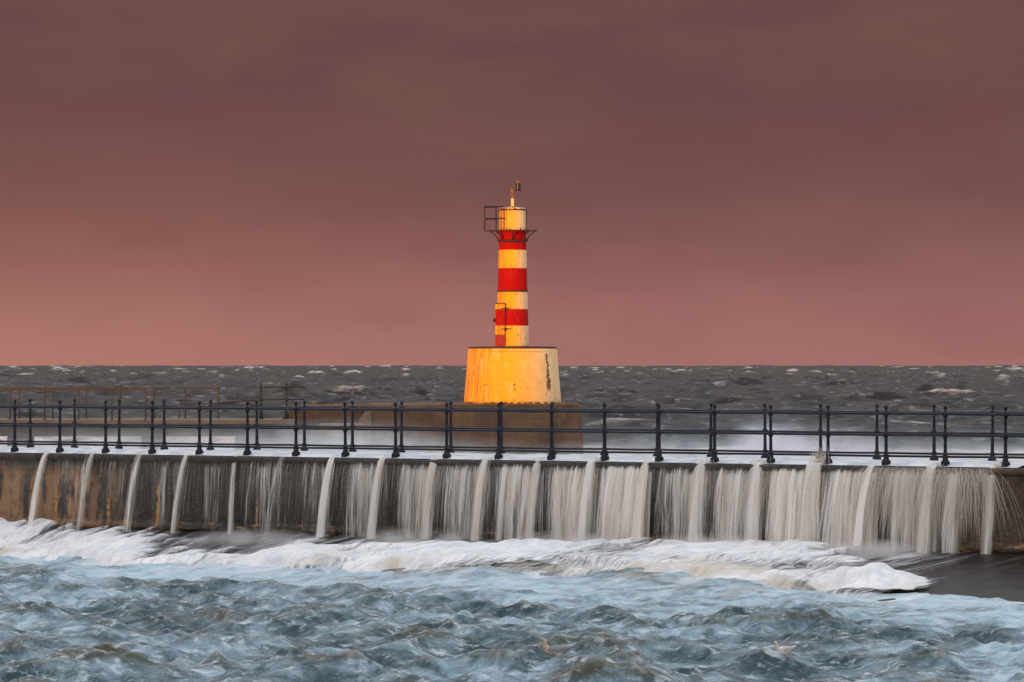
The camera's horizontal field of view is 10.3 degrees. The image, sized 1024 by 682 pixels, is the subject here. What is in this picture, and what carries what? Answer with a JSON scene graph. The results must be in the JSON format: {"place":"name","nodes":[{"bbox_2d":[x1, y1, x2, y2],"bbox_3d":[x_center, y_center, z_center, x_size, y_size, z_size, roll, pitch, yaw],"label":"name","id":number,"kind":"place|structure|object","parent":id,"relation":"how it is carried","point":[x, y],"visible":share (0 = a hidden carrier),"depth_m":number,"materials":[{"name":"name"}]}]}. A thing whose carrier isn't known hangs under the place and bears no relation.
{"place":"outdoors","nodes":[
{"label":"outdoors","id":0,"kind":"place"},
{"bbox_2d":[0,556,1023,681],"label":"harbour water","id":1,"kind":"structure","parent":0,"point":[70,619],"depth_m":86.91,"materials":[{"name":"blue liquid"}]},
{"bbox_2d":[0,518,930,597],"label":"foam","id":2,"kind":"object","parent":1,"relation":"on","point":[112,546],"visible":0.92,"depth_m":107.62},
{"bbox_2d":[246,464,958,552],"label":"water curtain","id":3,"kind":"object","parent":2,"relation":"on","point":[786,485],"visible":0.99,"depth_m":106.89,"materials":[{"name":"white liquid"}]},
{"bbox_2d":[452,467,944,549],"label":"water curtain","id":4,"kind":"object","parent":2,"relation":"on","point":[629,498],"visible":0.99,"depth_m":106.05,"materials":[{"name":"white liquid"}]},
{"bbox_2d":[0,452,1023,601],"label":"pier wall","id":5,"kind":"structure","parent":1,"relation":"in","point":[968,567],"depth_m":113.50,"materials":[{"name":"concrete"}]},
{"bbox_2d":[28,451,49,526],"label":"water jet","id":6,"kind":"object","parent":5,"relation":"on","point":[33,503],"visible":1,"depth_m":119.76},
{"bbox_2d":[77,452,93,530],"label":"water jet","id":7,"kind":"object","parent":5,"relation":"on","point":[91,455],"visible":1,"depth_m":118.95},
{"bbox_2d":[123,453,140,531],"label":"water jet","id":8,"kind":"object","parent":5,"relation":"on","point":[133,476],"visible":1,"depth_m":118.06},
{"bbox_2d":[171,453,189,532],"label":"water jet","id":9,"kind":"object","parent":5,"relation":"on","point":[180,473],"visible":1,"depth_m":117.14},
{"bbox_2d":[228,454,237,533],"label":"water jet","id":10,"kind":"object","parent":5,"relation":"on","point":[231,501],"visible":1,"depth_m":116.37},
{"bbox_2d":[316,456,334,537],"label":"water jet","id":11,"kind":"object","parent":5,"relation":"on","point":[322,507],"visible":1,"depth_m":114.45},
{"bbox_2d":[366,456,387,538],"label":"water jet","id":12,"kind":"object","parent":5,"relation":"on","point":[372,519],"visible":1,"depth_m":113.54},
{"bbox_2d":[420,457,438,539],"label":"water jet","id":13,"kind":"object","parent":5,"relation":"on","point":[425,529],"visible":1,"depth_m":112.71},
{"bbox_2d":[471,458,489,540],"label":"water jet","id":14,"kind":"object","parent":5,"relation":"on","point":[477,502],"visible":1,"depth_m":111.80},
{"bbox_2d":[0,399,1023,466],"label":"pier railing","id":15,"kind":"object","parent":5,"relation":"on","point":[659,458],"visible":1,"depth_m":111.60,"materials":[{"name":"black metal"}]},
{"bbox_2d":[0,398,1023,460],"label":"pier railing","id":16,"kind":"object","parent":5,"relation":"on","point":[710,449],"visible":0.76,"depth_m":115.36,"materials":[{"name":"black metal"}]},
{"bbox_2d":[75,466,960,551],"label":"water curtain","id":17,"kind":"object","parent":5,"relation":"attached to","point":[724,519],"visible":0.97,"depth_m":109.20,"materials":[{"name":"white liquid"}]},
{"bbox_2d":[525,459,541,538],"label":"water jet","id":18,"kind":"object","parent":5,"relation":"on","point":[534,476],"visible":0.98,"depth_m":110.92},
{"bbox_2d":[577,459,596,541],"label":"water jet","id":19,"kind":"object","parent":5,"relation":"on","point":[586,489],"visible":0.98,"depth_m":110.01},
{"bbox_2d":[631,460,650,543],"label":"water jet","id":20,"kind":"object","parent":5,"relation":"on","point":[637,518],"visible":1,"depth_m":109.09},
{"bbox_2d":[687,461,705,541],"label":"water jet","id":21,"kind":"object","parent":5,"relation":"on","point":[697,488],"visible":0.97,"depth_m":108.25},
{"bbox_2d":[744,462,762,540],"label":"water jet","id":22,"kind":"object","parent":5,"relation":"on","point":[751,520],"visible":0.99,"depth_m":107.36},
{"bbox_2d":[797,463,820,549],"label":"water jet","id":23,"kind":"object","parent":5,"relation":"on","point":[809,526],"visible":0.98,"depth_m":106.42},
{"bbox_2d":[852,464,874,552],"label":"water jet","id":24,"kind":"object","parent":5,"relation":"on","point":[857,542],"visible":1,"depth_m":105.42},
{"bbox_2d":[914,464,935,553],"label":"water jet","id":25,"kind":"object","parent":5,"relation":"on","point":[924,513],"visible":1,"depth_m":104.59},
{"bbox_2d":[982,465,995,553],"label":"water jet","id":26,"kind":"object","parent":5,"relation":"on","point":[989,507],"visible":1,"depth_m":103.82},
{"bbox_2d":[539,638,575,656],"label":"gull","id":27,"kind":"object","parent":1,"relation":"on","point":[553,651],"visible":0.97,"depth_m":77.44,"materials":[{"name":"grey"}]},
{"bbox_2d":[773,641,795,652],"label":"gull","id":28,"kind":"object","parent":1,"relation":"on","point":[787,649],"visible":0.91,"depth_m":78.63,"materials":[{"name":"white"}]},
{"bbox_2d":[0,365,1023,460],"bbox_3d":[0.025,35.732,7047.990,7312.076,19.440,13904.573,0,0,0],"label":"sea","id":29,"kind":"structure","parent":0,"point":[972,388],"depth_m":560.03,"materials":[{"name":"grey liquid"}]},
{"bbox_2d":[0,418,341,451],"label":"jetty","id":30,"kind":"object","parent":29,"relation":"in","point":[275,436],"visible":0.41,"depth_m":194.99,"materials":[{"name":"concrete"}]},
{"bbox_2d":[0,388,146,418],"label":"jetty railing","id":31,"kind":"object","parent":30,"relation":"on","point":[78,389],"visible":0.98,"depth_m":195.27,"materials":[{"name":"black metal"}]},
{"bbox_2d":[0,387,218,417],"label":"jetty railing","id":32,"kind":"object","parent":30,"relation":"on","point":[185,403],"visible":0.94,"depth_m":198.58,"materials":[{"name":"black metal"}]},
{"bbox_2d":[219,383,303,418],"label":"stanchion rail","id":33,"kind":"object","parent":30,"relation":"on","point":[286,416],"visible":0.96,"depth_m":195.97,"materials":[{"name":"metal"}]},
{"bbox_2d":[281,403,583,454],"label":"lighthouse plinth","id":34,"kind":"structure","parent":29,"relation":"in","point":[463,419],"depth_m":196.46,"materials":[{"name":"brown concrete"}]},
{"bbox_2d":[464,179,560,403],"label":"lighthouse","id":35,"kind":"object","parent":34,"relation":"on","point":[511,366],"visible":0.99,"depth_m":199.32,"materials":[{"name":"paint"}]},
{"bbox_2d":[495,335,504,345],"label":"cabinet door","id":36,"kind":"structure","parent":35,"relation":"in","point":[499,339],"depth_m":199.51,"materials":[{"name":"red paint"}]},
{"bbox_2d":[0,446,1023,467],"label":"flood water","id":37,"kind":"structure","parent":0,"point":[642,458],"depth_m":112.71,"materials":[{"name":"white liquid"}]},
{"bbox_2d":[0,0,1023,365],"label":"sky","id":38,"kind":"structure","parent":0,"point":[183,182],"materials":[{"name":"pink"}]}
]}

